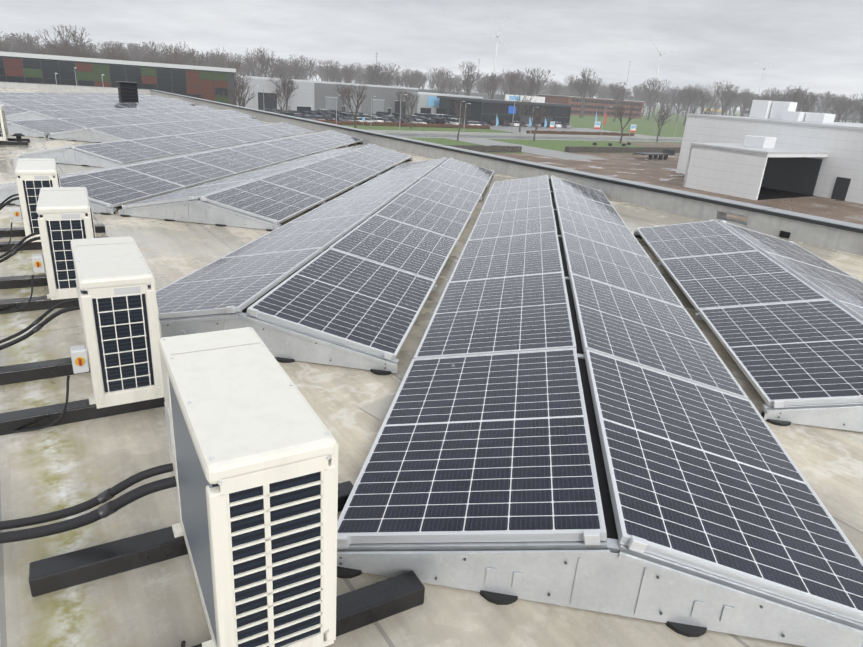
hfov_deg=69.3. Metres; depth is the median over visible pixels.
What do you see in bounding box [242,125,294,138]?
pv module
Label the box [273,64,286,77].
bare tree
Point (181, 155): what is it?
pv module
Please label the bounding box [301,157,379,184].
pv module
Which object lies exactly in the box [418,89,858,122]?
distant sheds
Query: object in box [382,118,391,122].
sedan car
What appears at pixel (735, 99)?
bare tree
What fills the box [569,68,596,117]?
bare tree
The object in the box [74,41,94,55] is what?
bare tree
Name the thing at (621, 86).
bare tree
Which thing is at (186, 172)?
pv module
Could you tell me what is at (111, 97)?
pv module
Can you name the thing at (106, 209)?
solar panel mount
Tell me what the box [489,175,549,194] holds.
pv module
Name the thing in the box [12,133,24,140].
mushroom roof vent
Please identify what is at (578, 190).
pv module
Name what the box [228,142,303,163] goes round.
pv module
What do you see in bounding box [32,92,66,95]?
pv module
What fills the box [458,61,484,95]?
bare tree
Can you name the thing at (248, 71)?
bare tree
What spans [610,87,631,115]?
bare tree
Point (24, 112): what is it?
pv module
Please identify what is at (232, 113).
pv module
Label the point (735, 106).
bare tree
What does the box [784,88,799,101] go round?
bare tree
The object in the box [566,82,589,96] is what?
bare tree
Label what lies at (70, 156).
solar panel mount
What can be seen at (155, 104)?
pv module
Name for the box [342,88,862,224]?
ground
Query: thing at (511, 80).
bare tree
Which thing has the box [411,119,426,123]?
sedan car
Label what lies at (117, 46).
bare tree
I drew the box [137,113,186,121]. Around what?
pv module
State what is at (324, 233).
pv module
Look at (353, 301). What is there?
pv module
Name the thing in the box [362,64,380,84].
bare tree
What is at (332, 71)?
bare tree
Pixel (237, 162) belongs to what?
pv module
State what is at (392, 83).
bare tree
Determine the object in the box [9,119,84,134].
pv module
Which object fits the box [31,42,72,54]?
bare tree
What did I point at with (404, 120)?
sedan car
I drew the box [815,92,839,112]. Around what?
bare tree
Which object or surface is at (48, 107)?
pv module
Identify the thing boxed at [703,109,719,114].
bare tree
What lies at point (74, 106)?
pv module
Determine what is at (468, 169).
pv module
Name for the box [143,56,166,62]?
bare tree
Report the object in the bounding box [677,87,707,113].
bare tree
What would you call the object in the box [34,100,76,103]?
pv module
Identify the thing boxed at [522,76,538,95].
bare tree
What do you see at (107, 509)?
ac pipes
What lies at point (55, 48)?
bare tree
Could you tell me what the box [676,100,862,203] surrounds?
new white hall
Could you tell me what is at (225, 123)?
pv module
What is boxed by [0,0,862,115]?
sky
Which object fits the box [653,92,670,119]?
bare tree
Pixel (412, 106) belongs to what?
bare tree
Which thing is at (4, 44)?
bare tree
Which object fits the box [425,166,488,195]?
pv module
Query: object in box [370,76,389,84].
bare tree
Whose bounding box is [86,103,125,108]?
pv module
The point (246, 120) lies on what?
pv module
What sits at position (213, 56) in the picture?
bare tree
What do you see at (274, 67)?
bare tree
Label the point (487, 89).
bare tree
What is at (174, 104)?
pv module
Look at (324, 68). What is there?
bare tree
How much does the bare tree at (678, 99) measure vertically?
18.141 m
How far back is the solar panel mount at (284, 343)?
4.13 m
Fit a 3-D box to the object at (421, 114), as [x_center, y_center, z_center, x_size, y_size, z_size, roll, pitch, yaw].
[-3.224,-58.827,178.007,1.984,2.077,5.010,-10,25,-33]
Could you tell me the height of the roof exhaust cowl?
1.145 m
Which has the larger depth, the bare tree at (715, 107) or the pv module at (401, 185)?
the bare tree at (715, 107)
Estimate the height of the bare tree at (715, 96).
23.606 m
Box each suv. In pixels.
[332,114,342,120]
[371,117,382,121]
[402,116,414,121]
[424,119,435,123]
[486,119,495,125]
[498,120,508,126]
[554,122,561,127]
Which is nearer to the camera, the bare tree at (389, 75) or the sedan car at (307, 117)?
the sedan car at (307, 117)
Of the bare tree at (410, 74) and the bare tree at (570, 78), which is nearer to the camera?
the bare tree at (570, 78)
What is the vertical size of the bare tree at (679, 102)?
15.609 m
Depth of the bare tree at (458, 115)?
117.30 m
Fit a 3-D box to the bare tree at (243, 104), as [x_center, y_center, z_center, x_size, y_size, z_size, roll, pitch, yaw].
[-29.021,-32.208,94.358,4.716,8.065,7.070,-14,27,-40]
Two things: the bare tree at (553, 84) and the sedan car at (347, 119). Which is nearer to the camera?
the sedan car at (347, 119)
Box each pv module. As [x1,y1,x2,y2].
[0,96,26,99]
[0,100,43,104]
[0,167,118,188]
[2,92,40,95]
[4,105,28,114]
[6,110,55,115]
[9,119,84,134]
[13,104,66,110]
[18,96,54,99]
[24,140,124,154]
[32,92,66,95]
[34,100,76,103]
[35,110,93,118]
[49,96,81,98]
[51,104,98,109]
[52,125,122,134]
[60,93,89,95]
[60,117,124,127]
[60,167,184,207]
[61,156,179,174]
[67,99,101,103]
[71,140,174,163]
[75,109,124,116]
[76,96,106,98]
[84,93,110,95]
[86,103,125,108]
[92,125,165,139]
[93,99,118,102]
[100,96,118,98]
[100,115,158,124]
[105,93,118,95]
[109,108,154,114]
[113,103,149,107]
[123,156,236,187]
[127,179,254,207]
[130,135,214,155]
[134,148,224,162]
[135,122,199,134]
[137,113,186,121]
[139,107,177,113]
[140,102,173,106]
[141,99,167,101]
[143,96,163,98]
[156,247,322,318]
[161,102,191,106]
[162,98,192,104]
[164,106,198,111]
[165,112,211,119]
[170,120,226,131]
[175,131,246,148]
[183,148,274,174]
[185,106,218,110]
[186,142,259,153]
[192,111,230,118]
[194,166,296,186]
[200,179,323,223]
[201,118,248,128]
[211,128,272,142]
[215,110,254,117]
[221,213,369,257]
[222,138,284,147]
[226,116,269,125]
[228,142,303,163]
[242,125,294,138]
[246,157,327,172]
[246,248,435,359]
[252,134,307,142]
[259,167,355,200]
[263,138,327,156]
[266,123,313,134]
[283,150,351,162]
[288,192,399,222]
[291,134,346,149]
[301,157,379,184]
[313,144,370,154]
[314,130,362,144]
[329,214,456,280]
[332,150,396,173]
[333,177,420,199]
[337,348,606,543]
[356,144,411,163]
[363,166,435,183]
[375,192,471,241]
[387,158,446,171]
[404,177,480,212]
[414,272,576,358]
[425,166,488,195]
[439,158,493,182]
[449,231,563,281]
[468,205,556,239]
[480,188,551,212]
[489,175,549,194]
[550,176,612,205]
[553,188,626,226]
[556,206,649,257]
[561,231,683,307]
[569,273,748,399]
[584,349,862,622]
[637,220,757,260]
[660,250,827,311]
[699,299,862,406]
[719,221,854,277]
[764,251,862,306]
[836,300,862,321]
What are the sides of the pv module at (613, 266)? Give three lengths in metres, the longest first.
1.760 x 1.040 x 0.035 m
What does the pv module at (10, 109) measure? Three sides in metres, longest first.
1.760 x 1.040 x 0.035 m
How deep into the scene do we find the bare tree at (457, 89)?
325.11 m
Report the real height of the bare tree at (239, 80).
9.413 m
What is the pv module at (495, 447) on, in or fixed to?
on the solar panel mount at (610, 575)
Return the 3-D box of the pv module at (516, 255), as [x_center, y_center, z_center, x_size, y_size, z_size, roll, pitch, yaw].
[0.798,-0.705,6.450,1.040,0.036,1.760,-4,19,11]
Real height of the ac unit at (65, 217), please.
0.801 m
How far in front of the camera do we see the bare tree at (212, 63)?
293.32 m
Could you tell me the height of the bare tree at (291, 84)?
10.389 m
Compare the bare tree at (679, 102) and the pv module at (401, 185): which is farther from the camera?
the bare tree at (679, 102)
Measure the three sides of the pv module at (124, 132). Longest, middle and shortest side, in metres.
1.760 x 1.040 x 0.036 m
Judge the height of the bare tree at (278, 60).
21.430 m
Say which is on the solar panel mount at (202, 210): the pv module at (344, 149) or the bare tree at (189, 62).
the pv module at (344, 149)
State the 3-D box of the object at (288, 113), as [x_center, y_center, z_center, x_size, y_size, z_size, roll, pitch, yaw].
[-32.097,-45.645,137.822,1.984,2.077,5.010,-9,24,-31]
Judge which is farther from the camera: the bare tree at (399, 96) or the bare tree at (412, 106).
the bare tree at (399, 96)
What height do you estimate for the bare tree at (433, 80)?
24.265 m
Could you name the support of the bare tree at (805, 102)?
on the ground
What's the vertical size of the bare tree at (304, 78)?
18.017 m
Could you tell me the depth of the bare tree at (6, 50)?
207.07 m
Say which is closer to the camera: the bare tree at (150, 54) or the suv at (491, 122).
the suv at (491, 122)
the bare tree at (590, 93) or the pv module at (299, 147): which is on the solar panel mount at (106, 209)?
the pv module at (299, 147)
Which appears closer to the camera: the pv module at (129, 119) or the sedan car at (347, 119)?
the pv module at (129, 119)
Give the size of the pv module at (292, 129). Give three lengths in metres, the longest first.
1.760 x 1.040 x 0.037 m
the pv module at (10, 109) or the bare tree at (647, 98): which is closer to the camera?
the pv module at (10, 109)
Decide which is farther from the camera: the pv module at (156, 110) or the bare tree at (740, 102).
the bare tree at (740, 102)
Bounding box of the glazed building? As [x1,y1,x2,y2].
[0,51,235,103]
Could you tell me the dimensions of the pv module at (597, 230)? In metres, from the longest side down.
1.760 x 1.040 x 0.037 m
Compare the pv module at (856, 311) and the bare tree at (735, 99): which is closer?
the pv module at (856, 311)
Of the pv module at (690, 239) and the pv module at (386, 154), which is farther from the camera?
the pv module at (386, 154)
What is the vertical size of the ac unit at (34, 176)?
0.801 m
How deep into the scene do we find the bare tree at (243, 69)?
384.40 m
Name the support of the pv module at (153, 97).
on the solar panel structure
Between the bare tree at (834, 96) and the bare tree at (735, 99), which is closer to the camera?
the bare tree at (735, 99)
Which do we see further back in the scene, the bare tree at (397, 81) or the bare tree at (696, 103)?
the bare tree at (397, 81)
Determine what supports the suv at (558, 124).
on the roads and paving
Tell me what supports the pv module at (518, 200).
on the solar panel mount at (610, 575)
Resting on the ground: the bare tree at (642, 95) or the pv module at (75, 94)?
the bare tree at (642, 95)
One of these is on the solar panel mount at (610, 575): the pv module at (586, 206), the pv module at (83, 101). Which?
the pv module at (586, 206)
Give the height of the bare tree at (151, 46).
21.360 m
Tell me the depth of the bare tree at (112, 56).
185.80 m
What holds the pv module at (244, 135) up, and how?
on the solar panel mount at (70, 156)
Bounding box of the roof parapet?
[0,82,862,255]
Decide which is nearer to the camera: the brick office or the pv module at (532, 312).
the pv module at (532, 312)
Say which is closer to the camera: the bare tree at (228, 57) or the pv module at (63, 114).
the pv module at (63, 114)
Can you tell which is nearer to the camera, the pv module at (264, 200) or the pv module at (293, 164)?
the pv module at (264, 200)
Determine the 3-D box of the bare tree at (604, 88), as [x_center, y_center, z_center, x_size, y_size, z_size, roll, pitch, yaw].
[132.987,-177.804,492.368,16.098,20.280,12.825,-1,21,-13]
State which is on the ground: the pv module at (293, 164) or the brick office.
the brick office
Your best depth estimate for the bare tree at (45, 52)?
180.40 m
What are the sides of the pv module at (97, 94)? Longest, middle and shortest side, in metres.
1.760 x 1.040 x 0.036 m
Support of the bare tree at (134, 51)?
on the ground
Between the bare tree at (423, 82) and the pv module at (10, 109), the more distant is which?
the bare tree at (423, 82)
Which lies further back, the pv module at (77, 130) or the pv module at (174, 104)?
the pv module at (174, 104)
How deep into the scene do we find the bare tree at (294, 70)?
311.92 m
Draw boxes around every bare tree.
[0,31,11,51]
[0,33,33,52]
[0,46,20,52]
[12,32,44,52]
[15,37,48,53]
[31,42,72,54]
[32,49,63,55]
[36,24,91,55]
[36,38,87,56]
[54,46,97,57]
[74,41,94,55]
[80,52,103,58]
[83,43,98,54]
[91,47,115,58]
[97,41,131,58]
[97,43,129,60]
[99,48,132,60]
[102,52,134,60]
[118,42,142,59]
[126,45,148,61]
[133,55,153,61]
[139,41,166,61]
[139,47,165,61]
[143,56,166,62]
[158,41,195,63]
[158,50,191,64]
[171,45,208,65]
[184,49,198,64]
[200,49,226,67]
[204,57,219,66]
[216,51,243,73]
[218,82,255,106]
[219,60,247,75]
[223,54,243,73]
[234,74,251,105]
[237,63,246,74]
[242,62,256,75]
[243,48,273,76]
[247,48,273,76]
[255,55,281,77]
[266,53,288,77]
[267,84,296,113]
[268,72,298,109]
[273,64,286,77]
[277,66,294,78]
[278,58,303,78]
[288,54,315,79]
[290,65,304,79]
[297,57,318,79]
[302,66,313,79]
[315,60,341,81]
[318,66,328,80]
[328,72,343,82]
[334,63,356,82]
[335,84,367,127]
[336,83,353,110]
[337,64,358,80]
[341,66,358,82]
[349,62,364,83]
[354,64,366,83]
[355,74,368,83]
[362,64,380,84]
[363,65,388,84]
[367,63,401,85]
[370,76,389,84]
[378,73,394,85]
[391,70,405,86]
[396,88,413,112]
[397,93,419,128]
[400,78,414,87]
[401,68,421,82]
[402,66,418,86]
[403,74,421,87]
[408,71,428,88]
[425,66,456,93]
[428,72,438,89]
[428,78,439,89]
[429,72,449,89]
[435,81,453,93]
[445,83,463,94]
[447,98,470,140]
[448,76,465,91]
[452,74,463,91]
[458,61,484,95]
[461,76,475,95]
[473,78,482,92]
[477,80,486,92]
[481,78,504,98]
[484,72,502,98]
[498,69,524,94]
[505,69,524,94]
[512,92,536,131]
[513,73,529,94]
[514,80,528,94]
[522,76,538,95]
[522,76,548,95]
[523,67,554,95]
[529,106,551,140]
[543,78,563,94]
[544,82,560,94]
[550,83,565,94]
[559,85,569,95]
[560,75,579,95]
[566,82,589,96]
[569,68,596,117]
[569,75,599,117]
[587,77,605,97]
[595,89,610,98]
[596,85,611,96]
[599,90,612,98]
[607,81,629,121]
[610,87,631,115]
[611,102,649,143]
[625,93,634,100]
[632,85,644,95]
[633,84,647,100]
[636,88,654,116]
[639,91,665,107]
[640,77,670,119]
[643,90,665,117]
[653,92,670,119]
[654,112,670,141]
[657,105,674,135]
[659,86,675,112]
[662,98,675,114]
[666,85,680,116]
[668,89,696,121]
[670,93,694,122]
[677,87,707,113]
[679,84,706,124]
[680,85,706,113]
[693,92,723,113]
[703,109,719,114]
[705,87,720,114]
[710,81,742,114]
[710,85,740,115]
[714,103,720,114]
[717,91,740,115]
[731,94,743,115]
[736,93,754,115]
[736,93,757,116]
[742,88,756,116]
[756,93,778,100]
[761,86,786,100]
[777,87,817,111]
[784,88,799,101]
[786,85,811,107]
[787,90,816,111]
[797,93,826,111]
[811,93,822,112]
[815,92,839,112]
[821,91,832,112]
[822,93,853,113]
[822,96,853,121]
[826,97,860,121]
[840,98,860,122]
[850,94,862,123]
[852,97,862,122]
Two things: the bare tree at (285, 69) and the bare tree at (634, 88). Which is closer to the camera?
the bare tree at (285, 69)
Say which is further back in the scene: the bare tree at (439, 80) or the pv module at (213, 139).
the bare tree at (439, 80)
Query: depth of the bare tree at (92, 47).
355.91 m
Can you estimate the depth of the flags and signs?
168.86 m
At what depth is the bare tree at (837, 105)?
292.76 m
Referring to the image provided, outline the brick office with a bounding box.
[537,94,644,117]
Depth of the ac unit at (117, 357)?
3.24 m
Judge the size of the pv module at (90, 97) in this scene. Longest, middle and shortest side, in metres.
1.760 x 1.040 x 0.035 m
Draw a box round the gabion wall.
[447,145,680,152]
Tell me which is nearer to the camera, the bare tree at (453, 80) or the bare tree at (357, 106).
the bare tree at (357, 106)
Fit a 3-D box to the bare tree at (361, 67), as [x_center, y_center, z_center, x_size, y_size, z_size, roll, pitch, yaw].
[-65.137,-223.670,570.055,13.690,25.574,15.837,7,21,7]
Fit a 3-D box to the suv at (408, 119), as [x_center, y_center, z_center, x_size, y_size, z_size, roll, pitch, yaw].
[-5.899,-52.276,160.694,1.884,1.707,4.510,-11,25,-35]
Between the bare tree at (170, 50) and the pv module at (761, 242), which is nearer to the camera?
the pv module at (761, 242)
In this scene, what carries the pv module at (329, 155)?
on the solar panel mount at (202, 210)
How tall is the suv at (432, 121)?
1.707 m
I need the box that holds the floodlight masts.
[249,52,629,98]
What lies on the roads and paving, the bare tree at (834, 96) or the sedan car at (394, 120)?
the sedan car at (394, 120)
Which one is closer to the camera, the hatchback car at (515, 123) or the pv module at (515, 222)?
the pv module at (515, 222)
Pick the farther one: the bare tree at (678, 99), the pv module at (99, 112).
the bare tree at (678, 99)
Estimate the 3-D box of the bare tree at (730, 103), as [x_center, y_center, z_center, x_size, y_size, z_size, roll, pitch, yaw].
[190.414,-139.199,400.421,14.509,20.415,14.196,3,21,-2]
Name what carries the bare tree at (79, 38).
on the ground
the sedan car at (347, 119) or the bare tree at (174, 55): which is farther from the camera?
the bare tree at (174, 55)
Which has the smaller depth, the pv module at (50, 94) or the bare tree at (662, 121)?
the pv module at (50, 94)
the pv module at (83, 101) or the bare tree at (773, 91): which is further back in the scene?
the bare tree at (773, 91)
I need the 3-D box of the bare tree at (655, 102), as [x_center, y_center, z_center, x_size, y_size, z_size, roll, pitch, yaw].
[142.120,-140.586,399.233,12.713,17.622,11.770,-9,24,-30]
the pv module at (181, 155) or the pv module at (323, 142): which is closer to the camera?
the pv module at (181, 155)
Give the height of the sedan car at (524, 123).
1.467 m
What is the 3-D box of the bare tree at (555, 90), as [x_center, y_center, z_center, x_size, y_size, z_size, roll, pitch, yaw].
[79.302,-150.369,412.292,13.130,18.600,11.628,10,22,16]
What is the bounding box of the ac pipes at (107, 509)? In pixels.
[0,194,185,646]
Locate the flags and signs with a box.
[362,108,636,136]
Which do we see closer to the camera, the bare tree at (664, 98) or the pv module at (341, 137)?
the pv module at (341, 137)
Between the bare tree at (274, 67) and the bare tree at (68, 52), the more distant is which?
the bare tree at (274, 67)
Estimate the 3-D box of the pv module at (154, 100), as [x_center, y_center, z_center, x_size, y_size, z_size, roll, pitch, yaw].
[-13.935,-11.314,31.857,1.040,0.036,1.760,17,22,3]
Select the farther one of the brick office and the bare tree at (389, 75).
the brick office
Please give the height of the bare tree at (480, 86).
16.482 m
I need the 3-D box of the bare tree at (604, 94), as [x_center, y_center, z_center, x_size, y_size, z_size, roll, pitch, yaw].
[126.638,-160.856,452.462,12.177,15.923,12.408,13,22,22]
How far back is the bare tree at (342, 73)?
359.02 m
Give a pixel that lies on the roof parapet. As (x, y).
(843, 236)
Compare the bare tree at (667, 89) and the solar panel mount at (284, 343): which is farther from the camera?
the bare tree at (667, 89)
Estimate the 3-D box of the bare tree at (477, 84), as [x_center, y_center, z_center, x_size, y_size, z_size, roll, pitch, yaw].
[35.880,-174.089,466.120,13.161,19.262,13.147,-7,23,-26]
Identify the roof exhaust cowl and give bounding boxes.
[115,81,138,102]
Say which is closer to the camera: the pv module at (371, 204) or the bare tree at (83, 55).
the pv module at (371, 204)
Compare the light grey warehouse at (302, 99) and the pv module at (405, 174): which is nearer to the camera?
the pv module at (405, 174)
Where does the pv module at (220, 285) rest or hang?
on the solar panel mount at (284, 343)
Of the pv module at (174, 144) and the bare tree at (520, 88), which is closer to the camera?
the pv module at (174, 144)
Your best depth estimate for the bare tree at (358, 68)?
426.32 m
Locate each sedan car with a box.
[303,115,314,119]
[324,116,334,120]
[339,117,353,120]
[362,117,373,121]
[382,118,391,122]
[390,118,401,122]
[398,119,409,122]
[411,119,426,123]
[519,121,530,126]
[561,123,571,127]
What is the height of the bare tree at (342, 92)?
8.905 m
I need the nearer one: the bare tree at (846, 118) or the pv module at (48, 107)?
the pv module at (48, 107)
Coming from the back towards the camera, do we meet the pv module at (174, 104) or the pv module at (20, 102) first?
the pv module at (174, 104)
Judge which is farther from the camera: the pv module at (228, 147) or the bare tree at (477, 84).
the bare tree at (477, 84)
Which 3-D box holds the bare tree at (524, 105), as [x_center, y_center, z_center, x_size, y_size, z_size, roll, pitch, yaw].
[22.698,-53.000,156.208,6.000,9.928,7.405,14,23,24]
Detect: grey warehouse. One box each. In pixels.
[234,75,314,111]
[314,81,418,114]
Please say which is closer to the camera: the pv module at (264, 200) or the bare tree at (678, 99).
the pv module at (264, 200)
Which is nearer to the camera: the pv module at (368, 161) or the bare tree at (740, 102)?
the pv module at (368, 161)
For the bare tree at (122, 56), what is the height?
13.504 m
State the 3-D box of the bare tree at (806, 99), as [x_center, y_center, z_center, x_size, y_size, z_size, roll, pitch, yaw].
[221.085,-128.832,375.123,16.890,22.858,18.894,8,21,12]
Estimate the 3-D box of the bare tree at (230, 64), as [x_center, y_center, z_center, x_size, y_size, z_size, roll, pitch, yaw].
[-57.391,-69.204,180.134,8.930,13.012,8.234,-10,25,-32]
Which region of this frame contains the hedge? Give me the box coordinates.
[311,119,634,135]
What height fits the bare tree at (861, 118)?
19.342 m
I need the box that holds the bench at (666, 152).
[593,142,684,176]
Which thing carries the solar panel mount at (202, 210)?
on the roof surface
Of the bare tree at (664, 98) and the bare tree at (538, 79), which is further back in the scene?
the bare tree at (664, 98)
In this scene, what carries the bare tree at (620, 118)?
on the ground
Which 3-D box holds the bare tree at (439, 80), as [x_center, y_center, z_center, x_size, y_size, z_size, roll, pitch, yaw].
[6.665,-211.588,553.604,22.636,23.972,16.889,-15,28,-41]
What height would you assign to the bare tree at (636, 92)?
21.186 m
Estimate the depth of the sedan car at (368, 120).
147.49 m
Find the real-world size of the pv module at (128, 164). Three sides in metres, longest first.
1.760 x 1.040 x 0.035 m
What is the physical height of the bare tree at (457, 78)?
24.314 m
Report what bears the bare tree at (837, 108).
on the ground
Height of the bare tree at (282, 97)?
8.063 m
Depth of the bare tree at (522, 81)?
344.88 m
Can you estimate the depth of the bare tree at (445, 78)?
329.02 m
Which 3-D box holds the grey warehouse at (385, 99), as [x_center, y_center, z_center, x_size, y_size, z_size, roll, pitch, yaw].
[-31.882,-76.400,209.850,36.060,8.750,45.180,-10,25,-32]
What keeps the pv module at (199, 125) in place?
on the solar panel mount at (89, 135)
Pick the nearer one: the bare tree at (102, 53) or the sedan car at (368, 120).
the sedan car at (368, 120)
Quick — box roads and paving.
[368,125,682,159]
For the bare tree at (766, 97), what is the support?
on the ground
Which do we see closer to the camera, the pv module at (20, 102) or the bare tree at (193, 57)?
the pv module at (20, 102)
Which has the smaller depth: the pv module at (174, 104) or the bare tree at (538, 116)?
the pv module at (174, 104)
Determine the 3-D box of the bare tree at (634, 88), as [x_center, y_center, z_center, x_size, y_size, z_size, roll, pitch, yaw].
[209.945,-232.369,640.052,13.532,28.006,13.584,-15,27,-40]
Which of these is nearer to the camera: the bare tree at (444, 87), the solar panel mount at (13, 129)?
the solar panel mount at (13, 129)
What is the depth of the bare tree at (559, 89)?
439.61 m
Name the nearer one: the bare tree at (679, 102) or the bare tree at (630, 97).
the bare tree at (679, 102)
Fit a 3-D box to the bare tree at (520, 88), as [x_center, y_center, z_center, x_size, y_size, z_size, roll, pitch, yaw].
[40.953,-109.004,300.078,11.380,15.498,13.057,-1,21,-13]
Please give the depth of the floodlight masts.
551.06 m
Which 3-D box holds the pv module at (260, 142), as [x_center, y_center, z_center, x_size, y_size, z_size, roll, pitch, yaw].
[-4.375,-4.484,15.517,1.040,0.036,1.760,-5,19,11]
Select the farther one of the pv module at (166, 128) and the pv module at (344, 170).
the pv module at (166, 128)
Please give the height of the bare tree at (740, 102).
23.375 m
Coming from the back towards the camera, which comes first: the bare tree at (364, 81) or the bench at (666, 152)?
the bare tree at (364, 81)
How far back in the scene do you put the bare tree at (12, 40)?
281.00 m
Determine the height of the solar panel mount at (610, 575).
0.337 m
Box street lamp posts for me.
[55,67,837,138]
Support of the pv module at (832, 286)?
on the solar panel mount at (845, 416)
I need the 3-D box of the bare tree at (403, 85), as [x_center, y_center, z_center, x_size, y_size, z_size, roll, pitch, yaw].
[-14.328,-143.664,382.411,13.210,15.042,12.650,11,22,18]
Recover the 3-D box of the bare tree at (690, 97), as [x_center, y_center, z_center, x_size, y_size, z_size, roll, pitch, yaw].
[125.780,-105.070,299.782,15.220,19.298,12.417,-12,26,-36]
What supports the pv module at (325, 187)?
on the solar panel mount at (202, 210)
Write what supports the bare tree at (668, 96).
on the ground
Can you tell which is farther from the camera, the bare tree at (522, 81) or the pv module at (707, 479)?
the bare tree at (522, 81)
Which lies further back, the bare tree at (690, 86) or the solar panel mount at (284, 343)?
the bare tree at (690, 86)
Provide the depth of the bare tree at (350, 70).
378.50 m
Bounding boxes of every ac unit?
[0,105,29,144]
[0,158,107,251]
[0,187,95,311]
[0,236,164,435]
[29,327,424,646]
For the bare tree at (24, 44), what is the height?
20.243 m
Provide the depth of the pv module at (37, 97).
27.10 m
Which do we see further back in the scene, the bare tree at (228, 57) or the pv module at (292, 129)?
the bare tree at (228, 57)
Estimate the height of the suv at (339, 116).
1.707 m
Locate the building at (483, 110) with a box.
[437,94,573,126]
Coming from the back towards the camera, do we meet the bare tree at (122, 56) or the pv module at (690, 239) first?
the bare tree at (122, 56)
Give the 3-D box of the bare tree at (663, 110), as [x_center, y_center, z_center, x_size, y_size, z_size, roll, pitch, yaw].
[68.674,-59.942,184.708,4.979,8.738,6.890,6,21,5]
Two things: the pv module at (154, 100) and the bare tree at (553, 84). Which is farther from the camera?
the bare tree at (553, 84)
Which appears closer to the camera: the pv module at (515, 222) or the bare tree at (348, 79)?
the pv module at (515, 222)
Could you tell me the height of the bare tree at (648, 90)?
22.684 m
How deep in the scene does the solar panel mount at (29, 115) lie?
19.00 m
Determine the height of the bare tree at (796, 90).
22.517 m
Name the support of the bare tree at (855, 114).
on the ground
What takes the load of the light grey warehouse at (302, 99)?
on the roads and paving
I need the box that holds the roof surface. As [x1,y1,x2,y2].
[0,88,862,646]
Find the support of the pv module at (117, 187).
on the solar panel mount at (106, 209)
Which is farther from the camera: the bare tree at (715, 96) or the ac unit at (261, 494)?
the bare tree at (715, 96)
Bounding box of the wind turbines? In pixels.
[474,11,783,95]
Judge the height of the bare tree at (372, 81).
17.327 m
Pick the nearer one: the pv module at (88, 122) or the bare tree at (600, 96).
the pv module at (88, 122)
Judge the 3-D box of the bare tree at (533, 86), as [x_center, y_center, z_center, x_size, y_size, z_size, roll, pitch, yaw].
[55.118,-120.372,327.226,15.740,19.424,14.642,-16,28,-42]
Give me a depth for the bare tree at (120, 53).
200.95 m
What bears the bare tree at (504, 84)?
on the ground
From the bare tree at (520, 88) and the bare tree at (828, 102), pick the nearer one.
the bare tree at (520, 88)
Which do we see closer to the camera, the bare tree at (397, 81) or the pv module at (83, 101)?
the pv module at (83, 101)
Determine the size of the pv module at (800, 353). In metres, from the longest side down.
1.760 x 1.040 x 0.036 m
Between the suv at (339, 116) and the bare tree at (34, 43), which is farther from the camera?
the bare tree at (34, 43)
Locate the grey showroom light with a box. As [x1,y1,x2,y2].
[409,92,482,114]
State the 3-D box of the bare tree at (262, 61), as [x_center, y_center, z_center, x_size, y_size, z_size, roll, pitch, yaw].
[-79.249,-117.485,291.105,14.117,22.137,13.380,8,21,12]
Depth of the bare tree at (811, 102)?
353.20 m
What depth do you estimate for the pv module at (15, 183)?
8.78 m
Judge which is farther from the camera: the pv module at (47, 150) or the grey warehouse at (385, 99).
the grey warehouse at (385, 99)
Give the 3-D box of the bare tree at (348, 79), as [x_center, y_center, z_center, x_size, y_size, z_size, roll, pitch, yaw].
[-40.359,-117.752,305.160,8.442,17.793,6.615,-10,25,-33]
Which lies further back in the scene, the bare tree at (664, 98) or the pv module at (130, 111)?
the bare tree at (664, 98)
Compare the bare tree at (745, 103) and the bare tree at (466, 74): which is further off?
the bare tree at (745, 103)
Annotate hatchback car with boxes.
[313,116,324,119]
[509,121,518,126]
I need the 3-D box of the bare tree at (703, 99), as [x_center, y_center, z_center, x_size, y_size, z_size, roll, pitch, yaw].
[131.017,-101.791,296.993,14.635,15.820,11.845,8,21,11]
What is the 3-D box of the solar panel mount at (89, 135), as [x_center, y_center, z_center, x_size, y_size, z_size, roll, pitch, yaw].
[-7.661,-6.095,19.294,2.137,0.337,9.030,7,21,7]
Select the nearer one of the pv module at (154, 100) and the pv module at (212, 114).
the pv module at (212, 114)

